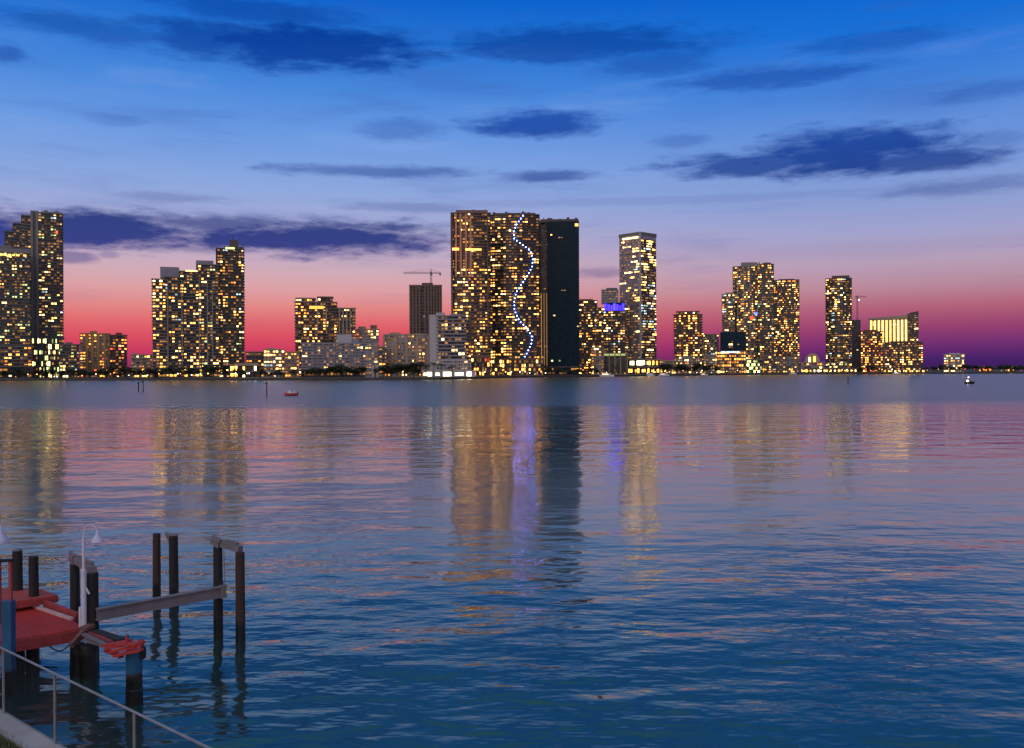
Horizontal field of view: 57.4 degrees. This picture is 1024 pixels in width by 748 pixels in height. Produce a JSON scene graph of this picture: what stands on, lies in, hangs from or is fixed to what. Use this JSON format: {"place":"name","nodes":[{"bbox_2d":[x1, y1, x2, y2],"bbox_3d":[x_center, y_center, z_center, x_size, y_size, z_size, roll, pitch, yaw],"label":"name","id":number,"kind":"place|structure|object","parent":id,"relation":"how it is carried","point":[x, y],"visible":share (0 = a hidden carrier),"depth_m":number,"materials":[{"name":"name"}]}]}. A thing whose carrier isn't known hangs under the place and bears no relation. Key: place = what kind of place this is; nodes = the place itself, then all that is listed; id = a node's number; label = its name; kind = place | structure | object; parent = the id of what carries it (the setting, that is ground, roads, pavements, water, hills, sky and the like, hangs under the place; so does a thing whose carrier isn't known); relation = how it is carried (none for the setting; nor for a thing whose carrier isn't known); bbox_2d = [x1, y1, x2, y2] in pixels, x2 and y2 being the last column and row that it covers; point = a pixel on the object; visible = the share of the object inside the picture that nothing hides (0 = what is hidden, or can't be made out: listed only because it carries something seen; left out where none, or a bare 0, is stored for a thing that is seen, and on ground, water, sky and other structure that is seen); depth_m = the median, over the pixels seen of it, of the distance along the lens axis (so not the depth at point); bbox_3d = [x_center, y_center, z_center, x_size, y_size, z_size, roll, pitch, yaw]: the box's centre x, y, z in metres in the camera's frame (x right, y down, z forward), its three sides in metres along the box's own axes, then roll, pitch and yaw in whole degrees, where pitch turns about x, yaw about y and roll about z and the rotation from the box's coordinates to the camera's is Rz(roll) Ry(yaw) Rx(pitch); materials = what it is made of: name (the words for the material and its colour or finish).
{"place":"outdoors","nodes":[
{"label":"outdoors","id":0,"kind":"place"},
{"bbox_2d":[0,245,31,378],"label":"apartment tower","id":1,"kind":"structure","parent":0,"point":[15,323],"depth_m":882.50,"materials":[{"name":"concrete"}]},
{"bbox_2d":[4,210,64,377],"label":"apartment tower","id":2,"kind":"structure","parent":0,"point":[38,234],"depth_m":921.95,"materials":[{"name":"concrete"}]},
{"bbox_2d":[59,342,79,377],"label":"apartment block","id":3,"kind":"structure","parent":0,"point":[69,354],"depth_m":889.61,"materials":[{"name":"grey concrete"}]},
{"bbox_2d":[79,331,127,377],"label":"apartment block","id":4,"kind":"structure","parent":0,"point":[98,351],"depth_m":934.17,"materials":[{"name":"brown concrete"}]},
{"bbox_2d":[130,353,152,377],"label":"apartment block","id":5,"kind":"structure","parent":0,"point":[141,362],"depth_m":870.58,"materials":[{"name":"grey concrete"}]},
{"bbox_2d":[151,236,244,377],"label":"apartment tower","id":6,"kind":"structure","parent":0,"point":[198,317],"depth_m":847.78,"materials":[{"name":"concrete"}]},
{"bbox_2d":[229,363,261,377],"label":"house","id":7,"kind":"structure","parent":0,"point":[252,369],"depth_m":775.81,"materials":[{"name":"grey concrete"}]},
{"bbox_2d":[245,351,263,376],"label":"apartment block","id":8,"kind":"structure","parent":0,"point":[254,357],"depth_m":860.01,"materials":[{"name":"brown concrete"}]},
{"bbox_2d":[263,348,284,377],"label":"apartment block","id":9,"kind":"structure","parent":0,"point":[273,360],"depth_m":828.90,"materials":[{"name":"grey concrete"}]},
{"bbox_2d":[284,351,299,377],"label":"apartment block","id":10,"kind":"structure","parent":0,"point":[291,359],"depth_m":807.66,"materials":[{"name":"grey concrete"}]},
{"bbox_2d":[294,296,355,376],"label":"apartment tower","id":11,"kind":"structure","parent":0,"point":[323,319],"depth_m":865.11,"materials":[{"name":"brown concrete"}]},
{"bbox_2d":[301,334,378,377],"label":"apartment block","id":12,"kind":"structure","parent":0,"point":[347,350],"depth_m":763.68,"materials":[{"name":"grey concrete"}]},
{"bbox_2d":[356,325,378,364],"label":"apartment block","id":13,"kind":"structure","parent":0,"point":[363,333],"depth_m":884.03,"materials":[{"name":"grey concrete"}]},
{"bbox_2d":[378,346,385,376],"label":"apartment block","id":14,"kind":"structure","parent":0,"point":[382,356],"depth_m":784.91,"materials":[{"name":"grey concrete"}]},
{"bbox_2d":[383,333,428,376],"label":"apartment block","id":15,"kind":"structure","parent":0,"point":[403,349],"depth_m":806.39,"materials":[{"name":"beige concrete"}]},
{"bbox_2d":[409,283,441,370],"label":"unfinished tower","id":16,"kind":"structure","parent":0,"point":[425,300],"depth_m":929.99,"materials":[{"name":"grey concrete"}]},
{"bbox_2d":[403,269,440,282],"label":"tower crane","id":17,"kind":"object","parent":16,"relation":"on","point":[431,273],"visible":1,"depth_m":942.64,"materials":[{"name":"paint"}]},
{"bbox_2d":[0,373,1023,747],"bbox_3d":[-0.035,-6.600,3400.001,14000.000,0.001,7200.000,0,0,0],"label":"water","id":18,"kind":"structure","parent":0,"point":[768,561],"depth_m":35.70,"materials":[{"name":"blue liquid"}]},
{"bbox_2d":[12,548,22,590],"bbox_3d":[-13.043,7.038,24.715,0.264,4.862,0.259,0,0,0],"label":"piling","id":19,"kind":"object","parent":18,"relation":"in","point":[17,554],"visible":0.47,"depth_m":24.61,"materials":[{"name":"grey wood"}]},
{"bbox_2d":[28,555,38,607],"bbox_3d":[-12.268,7.069,24.029,0.252,4.799,0.251,0,0,0],"label":"piling","id":20,"kind":"object","parent":18,"relation":"in","point":[33,573],"visible":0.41,"depth_m":23.93,"materials":[{"name":"brown wood"}]},
{"bbox_2d":[0,558,97,696],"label":"dock","id":21,"kind":"object","parent":18,"relation":"in","point":[35,628],"visible":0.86,"depth_m":21.54,"materials":[{"name":"red paint"}]},
{"bbox_2d":[79,524,104,626],"bbox_3d":[-9.866,4.740,21.969,0.594,2.448,0.295,0,0,0],"label":"dock lamp","id":22,"kind":"object","parent":21,"relation":"on","point":[97,538],"visible":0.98,"depth_m":21.93,"materials":[{"name":"white metal"}]},
{"bbox_2d":[81,629,145,705],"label":"broken walkway","id":23,"kind":"structure","parent":18,"relation":"in","point":[135,652],"depth_m":19.70,"materials":[{"name":"blue paint"}]},
{"bbox_2d":[152,533,160,597],"bbox_3d":[-10.846,7.155,28.567,0.256,4.574,0.241,0,0,0],"label":"piling","id":24,"kind":"object","parent":18,"relation":"in","point":[156,591],"visible":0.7,"depth_m":28.47,"materials":[{"name":"brown wood"}]},
{"bbox_2d":[68,535,245,667],"bbox_3d":[-9.012,6.845,23.862,3.817,5.213,2.166,0,0,-37],"label":"lift","id":25,"kind":"object","parent":18,"relation":"in","point":[216,593],"visible":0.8,"depth_m":23.50,"materials":[{"name":"grey wood"}]},
{"bbox_2d":[164,532,178,606],"bbox_3d":[-10.151,7.072,28.007,0.405,4.739,0.282,0,0,21],"label":"piling","id":26,"kind":"object","parent":18,"relation":"in","point":[172,538],"visible":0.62,"depth_m":27.87,"materials":[{"name":"grey wood"}]},
{"bbox_2d":[284,390,297,395],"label":"motorboat","id":27,"kind":"object","parent":18,"relation":"on","point":[289,393],"visible":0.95,"depth_m":269.08,"materials":[{"name":"red"}]},
{"bbox_2d":[600,371,613,376],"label":"motor yacht","id":28,"kind":"object","parent":18,"relation":"on","point":[605,375],"visible":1,"depth_m":933.01,"materials":[{"name":"white plastic"}]},
{"bbox_2d":[964,377,974,383],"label":"motorboat","id":29,"kind":"object","parent":18,"relation":"on","point":[970,381],"visible":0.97,"depth_m":410.20,"materials":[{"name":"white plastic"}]},
{"bbox_2d":[0,0,1023,369],"label":"sky","id":30,"kind":"structure","parent":0,"point":[879,144],"materials":[{"name":"blue"}]},
{"bbox_2d":[491,211,543,375],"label":"apartment tower","id":31,"kind":"structure","parent":0,"point":[515,286],"depth_m":923.73,"materials":[{"name":"brown concrete"}]},
{"bbox_2d":[27,368,1023,378],"bbox_3d":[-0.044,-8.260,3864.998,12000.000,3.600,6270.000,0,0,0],"label":"ground","id":32,"kind":"structure","parent":0,"point":[971,370],"depth_m":1345.21,"materials":[{"name":"grey"}]},
{"bbox_2d":[29,370,41,378],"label":"tree","id":33,"kind":"object","parent":32,"relation":"on","point":[38,372],"visible":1,"depth_m":847.02,"materials":[{"name":"green plant"}]},
{"bbox_2d":[41,370,53,378],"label":"tree","id":34,"kind":"object","parent":32,"relation":"on","point":[44,372],"visible":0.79,"depth_m":850.21,"materials":[{"name":"green plant"}]},
{"bbox_2d":[47,369,57,377],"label":"tree","id":35,"kind":"object","parent":32,"relation":"on","point":[51,371],"visible":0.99,"depth_m":842.51,"materials":[{"name":"green plant"}]},
{"bbox_2d":[66,368,76,377],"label":"tree","id":36,"kind":"object","parent":32,"relation":"on","point":[70,369],"visible":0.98,"depth_m":841.28,"materials":[{"name":"green plant"}]},
{"bbox_2d":[68,370,78,377],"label":"tree","id":37,"kind":"object","parent":32,"relation":"on","point":[73,372],"visible":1,"depth_m":839.14,"materials":[{"name":"green plant"}]},
{"bbox_2d":[92,370,100,377],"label":"tree","id":38,"kind":"object","parent":32,"relation":"on","point":[97,372],"visible":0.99,"depth_m":834.78,"materials":[{"name":"green plant"}]},
{"bbox_2d":[106,365,119,377],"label":"tree","id":39,"kind":"object","parent":32,"relation":"on","point":[111,369],"visible":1,"depth_m":829.24,"materials":[{"name":"green plant"}]},
{"bbox_2d":[124,368,136,377],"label":"tree","id":40,"kind":"object","parent":32,"relation":"on","point":[129,370],"visible":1,"depth_m":825.68,"materials":[{"name":"green plant"}]},
{"bbox_2d":[142,368,156,377],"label":"tree","id":41,"kind":"object","parent":32,"relation":"on","point":[149,371],"visible":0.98,"depth_m":818.00,"materials":[{"name":"green plant"}]},
{"bbox_2d":[164,366,174,377],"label":"tree","id":42,"kind":"object","parent":32,"relation":"on","point":[167,370],"visible":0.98,"depth_m":805.75,"materials":[{"name":"green plant"}]},
{"bbox_2d":[170,367,183,377],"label":"tree","id":43,"kind":"object","parent":32,"relation":"on","point":[178,370],"visible":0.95,"depth_m":801.75,"materials":[{"name":"green plant"}]},
{"bbox_2d":[182,369,192,374],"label":"tree","id":44,"kind":"object","parent":32,"relation":"on","point":[186,372],"visible":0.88,"depth_m":796.21,"materials":[{"name":"green plant"}]},
{"bbox_2d":[200,364,212,377],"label":"tree","id":45,"kind":"object","parent":32,"relation":"on","point":[204,366],"visible":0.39,"depth_m":790.95,"materials":[{"name":"green plant"}]},
{"bbox_2d":[203,367,215,377],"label":"tree","id":46,"kind":"object","parent":32,"relation":"on","point":[207,370],"visible":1,"depth_m":779.83,"materials":[{"name":"green plant"}]},
{"bbox_2d":[208,365,218,377],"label":"tree","id":47,"kind":"object","parent":32,"relation":"on","point":[213,368],"visible":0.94,"depth_m":780.74,"materials":[{"name":"green plant"}]},
{"bbox_2d":[216,366,228,377],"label":"tree","id":48,"kind":"object","parent":32,"relation":"on","point":[224,369],"visible":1,"depth_m":767.61,"materials":[{"name":"green plant"}]},
{"bbox_2d":[238,370,246,377],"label":"tree","id":49,"kind":"object","parent":32,"relation":"on","point":[241,372],"visible":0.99,"depth_m":759.97,"materials":[{"name":"green plant"}]},
{"bbox_2d":[256,369,267,377],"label":"tree","id":50,"kind":"object","parent":32,"relation":"on","point":[259,372],"visible":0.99,"depth_m":753.56,"materials":[{"name":"green plant"}]},
{"bbox_2d":[274,369,285,377],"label":"tree","id":51,"kind":"object","parent":32,"relation":"on","point":[279,372],"visible":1,"depth_m":742.30,"materials":[{"name":"green plant"}]},
{"bbox_2d":[305,367,317,377],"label":"tree","id":52,"kind":"object","parent":32,"relation":"on","point":[313,371],"visible":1,"depth_m":743.60,"materials":[{"name":"green plant"}]},
{"bbox_2d":[316,368,325,377],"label":"tree","id":53,"kind":"object","parent":32,"relation":"on","point":[321,370],"visible":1,"depth_m":744.11,"materials":[{"name":"green plant"}]},
{"bbox_2d":[323,366,333,377],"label":"tree","id":54,"kind":"object","parent":32,"relation":"on","point":[327,370],"visible":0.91,"depth_m":747.05,"materials":[{"name":"green plant"}]},
{"bbox_2d":[333,364,344,377],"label":"tree","id":55,"kind":"object","parent":32,"relation":"on","point":[336,370],"visible":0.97,"depth_m":742.37,"materials":[{"name":"green plant"}]},
{"bbox_2d":[341,367,353,377],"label":"tree","id":56,"kind":"object","parent":32,"relation":"on","point":[348,370],"visible":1,"depth_m":737.32,"materials":[{"name":"green plant"}]},
{"bbox_2d":[349,367,363,377],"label":"tree","id":57,"kind":"object","parent":32,"relation":"on","point":[356,370],"visible":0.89,"depth_m":742.83,"materials":[{"name":"green plant"}]},
{"bbox_2d":[358,366,368,372],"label":"tree","id":58,"kind":"object","parent":32,"relation":"on","point":[362,369],"visible":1,"depth_m":739.93,"materials":[{"name":"green plant"}]},
{"bbox_2d":[372,365,388,377],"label":"tree","id":59,"kind":"object","parent":32,"relation":"on","point":[379,369],"visible":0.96,"depth_m":742.35,"materials":[{"name":"green plant"}]},
{"bbox_2d":[382,365,390,377],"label":"tree","id":60,"kind":"object","parent":32,"relation":"on","point":[388,367],"visible":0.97,"depth_m":741.67,"materials":[{"name":"green plant"}]},
{"bbox_2d":[390,363,401,372],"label":"tree","id":61,"kind":"object","parent":32,"relation":"on","point":[394,367],"visible":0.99,"depth_m":737.67,"materials":[{"name":"green plant"}]},
{"bbox_2d":[401,363,415,376],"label":"tree","id":62,"kind":"object","parent":32,"relation":"on","point":[412,365],"visible":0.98,"depth_m":737.03,"materials":[{"name":"green plant"}]},
{"bbox_2d":[410,368,421,373],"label":"tree","id":63,"kind":"object","parent":32,"relation":"on","point":[414,370],"visible":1,"depth_m":737.11,"materials":[{"name":"green plant"}]},
{"bbox_2d":[411,361,423,376],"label":"tree","id":64,"kind":"object","parent":32,"relation":"on","point":[420,364],"visible":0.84,"depth_m":742.29,"materials":[{"name":"green plant"}]},
{"bbox_2d":[423,313,474,376],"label":"apartment block","id":65,"kind":"structure","parent":32,"relation":"on","point":[447,340],"depth_m":786.99,"materials":[{"name":"grey concrete"}]},
{"bbox_2d":[450,210,491,375],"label":"apartment tower","id":66,"kind":"structure","parent":32,"relation":"on","point":[471,265],"depth_m":871.18,"materials":[{"name":"brown concrete"}]},
{"bbox_2d":[470,347,490,372],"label":"apartment block","id":67,"kind":"structure","parent":32,"relation":"on","point":[475,352],"depth_m":865.39,"materials":[{"name":"brown concrete"}]},
{"bbox_2d":[0,372,1023,380],"bbox_3d":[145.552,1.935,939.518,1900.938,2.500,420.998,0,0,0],"label":"seawall capping strip","id":68,"kind":"object","parent":32,"relation":"on","point":[397,378],"visible":0.62,"depth_m":829.74,"materials":[{"name":"concrete"}]},
{"bbox_2d":[591,346,603,374],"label":"apartment block","id":69,"kind":"structure","parent":32,"relation":"on","point":[597,355],"depth_m":998.77,"materials":[{"name":"grey concrete"}]},
{"bbox_2d":[601,288,628,374],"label":"apartment tower","id":70,"kind":"structure","parent":32,"relation":"on","point":[613,327],"depth_m":1037.11,"materials":[{"name":"concrete"}]},
{"bbox_2d":[619,232,667,373],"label":"office tower","id":71,"kind":"structure","parent":32,"relation":"on","point":[637,269],"depth_m":1055.10,"materials":[{"name":"silver concrete"}]},
{"bbox_2d":[661,363,673,373],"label":"tree","id":72,"kind":"object","parent":32,"relation":"on","point":[667,366],"visible":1,"depth_m":1014.30,"materials":[{"name":"green plant"}]},
{"bbox_2d":[660,359,675,373],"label":"apartment block","id":73,"kind":"structure","parent":32,"relation":"on","point":[672,362],"depth_m":1072.54,"materials":[{"name":"grey concrete"}]},
{"bbox_2d":[675,356,702,373],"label":"apartment block","id":74,"kind":"structure","parent":32,"relation":"on","point":[689,361],"depth_m":1096.60,"materials":[{"name":"concrete"}]},
{"bbox_2d":[692,362,701,373],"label":"tree","id":75,"kind":"object","parent":32,"relation":"on","point":[697,365],"visible":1,"depth_m":1058.01,"materials":[{"name":"green plant"}]},
{"bbox_2d":[699,365,710,370],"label":"tree","id":76,"kind":"object","parent":32,"relation":"on","point":[706,368],"visible":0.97,"depth_m":1074.44,"materials":[{"name":"green plant"}]},
{"bbox_2d":[702,332,718,372],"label":"apartment block","id":77,"kind":"structure","parent":32,"relation":"on","point":[710,343],"depth_m":1148.83,"materials":[{"name":"concrete"}]},
{"bbox_2d":[703,354,717,373],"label":"apartment block","id":78,"kind":"structure","parent":32,"relation":"on","point":[709,359],"depth_m":1131.67,"materials":[{"name":"concrete"}]},
{"bbox_2d":[722,292,734,331],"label":"apartment tower","id":79,"kind":"structure","parent":32,"relation":"on","point":[728,314],"depth_m":1209.98,"materials":[{"name":"grey concrete"}]},
{"bbox_2d":[715,332,746,373],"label":"office block","id":80,"kind":"structure","parent":32,"relation":"on","point":[731,356],"depth_m":1128.43,"materials":[{"name":"black glass"}]},
{"bbox_2d":[762,355,773,372],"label":"apartment block","id":81,"kind":"structure","parent":32,"relation":"on","point":[767,361],"depth_m":1184.69,"materials":[{"name":"brown concrete"}]},
{"bbox_2d":[801,353,824,372],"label":"hall","id":82,"kind":"structure","parent":32,"relation":"on","point":[812,360],"depth_m":1194.61,"materials":[{"name":"beige concrete"}]},
{"bbox_2d":[802,362,857,372],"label":"restaurant","id":83,"kind":"structure","parent":32,"relation":"on","point":[837,365],"depth_m":1166.69,"materials":[{"name":"beige concrete"}]},
{"bbox_2d":[852,320,860,371],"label":"unfinished tower","id":84,"kind":"structure","parent":32,"relation":"on","point":[856,344],"depth_m":1252.08,"materials":[{"name":"grey concrete"}]},
{"bbox_2d":[860,330,883,372],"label":"apartment block","id":85,"kind":"structure","parent":32,"relation":"on","point":[871,347],"depth_m":1228.50,"materials":[{"name":"brown concrete"}]},
{"bbox_2d":[868,311,918,371],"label":"hotel","id":86,"kind":"structure","parent":32,"relation":"on","point":[900,328],"depth_m":1275.65,"materials":[{"name":"beige concrete"}]},
{"bbox_2d":[884,341,923,369],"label":"apartment block","id":87,"kind":"structure","parent":32,"relation":"on","point":[899,354],"depth_m":1205.83,"materials":[{"name":"brown concrete"}]},
{"bbox_2d":[883,369,928,372],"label":"pavilion","id":88,"kind":"structure","parent":32,"relation":"on","point":[906,370],"depth_m":1159.20,"materials":[{"name":"brown metal"}]},
{"bbox_2d":[938,364,946,371],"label":"tree","id":89,"kind":"object","parent":32,"relation":"on","point":[940,366],"visible":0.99,"depth_m":1151.23,"materials":[{"name":"green plant"}]},
{"bbox_2d":[943,353,964,371],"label":"apartment block","id":90,"kind":"structure","parent":32,"relation":"on","point":[954,360],"depth_m":1191.22,"materials":[{"name":"grey concrete"}]},
{"bbox_2d":[539,217,582,374],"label":"apartment tower","id":91,"kind":"structure","parent":0,"point":[559,298],"depth_m":956.65,"materials":[{"name":"black glass"}]},
{"bbox_2d":[579,299,603,374],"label":"apartment tower","id":92,"kind":"structure","parent":0,"point":[590,311],"depth_m":1075.33,"materials":[{"name":"brown concrete"}]},
{"bbox_2d":[673,311,702,368],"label":"apartment tower","id":93,"kind":"structure","parent":0,"point":[687,332],"depth_m":1146.48,"materials":[{"name":"brown concrete"}]},
{"bbox_2d":[732,262,773,372],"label":"apartment tower","id":94,"kind":"structure","parent":0,"point":[753,287],"depth_m":1206.25,"materials":[{"name":"concrete"}]},
{"bbox_2d":[746,359,762,372],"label":"shop building","id":95,"kind":"structure","parent":0,"point":[756,364],"depth_m":1154.32,"materials":[{"name":"concrete"}]},
{"bbox_2d":[773,279,800,372],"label":"apartment tower","id":96,"kind":"structure","parent":0,"point":[786,322],"depth_m":1235.79,"materials":[{"name":"brown concrete"}]},
{"bbox_2d":[825,275,851,367],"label":"apartment tower","id":97,"kind":"structure","parent":0,"point":[838,312],"depth_m":1215.77,"materials":[{"name":"grey concrete"}]},
{"bbox_2d":[1005,365,1016,371],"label":"house","id":98,"kind":"structure","parent":0,"point":[1009,370],"depth_m":1175.49,"materials":[{"name":"brown concrete"}]},
{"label":"lawn","id":99,"kind":"structure","parent":0,"visible":0},
{"bbox_2d":[0,526,9,543],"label":"dock lamp","id":100,"kind":"object","parent":99,"relation":"on","point":[4,538],"visible":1,"depth_m":16.97,"materials":[{"name":"white paint"}]},
{"bbox_2d":[0,732,27,747],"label":"grass","id":101,"kind":"structure","parent":99,"relation":"on","point":[5,743],"depth_m":14.69,"materials":[{"name":"green plant"}]},
{"bbox_2d":[0,709,66,747],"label":"concrete seawall","id":102,"kind":"object","parent":99,"relation":"on","point":[21,732],"visible":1,"depth_m":15.01,"materials":[{"name":"grey concrete"}]},
{"bbox_2d":[0,646,210,747],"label":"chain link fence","id":103,"kind":"object","parent":102,"relation":"on","point":[54,694],"visible":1,"depth_m":14.34,"materials":[{"name":"metal"}]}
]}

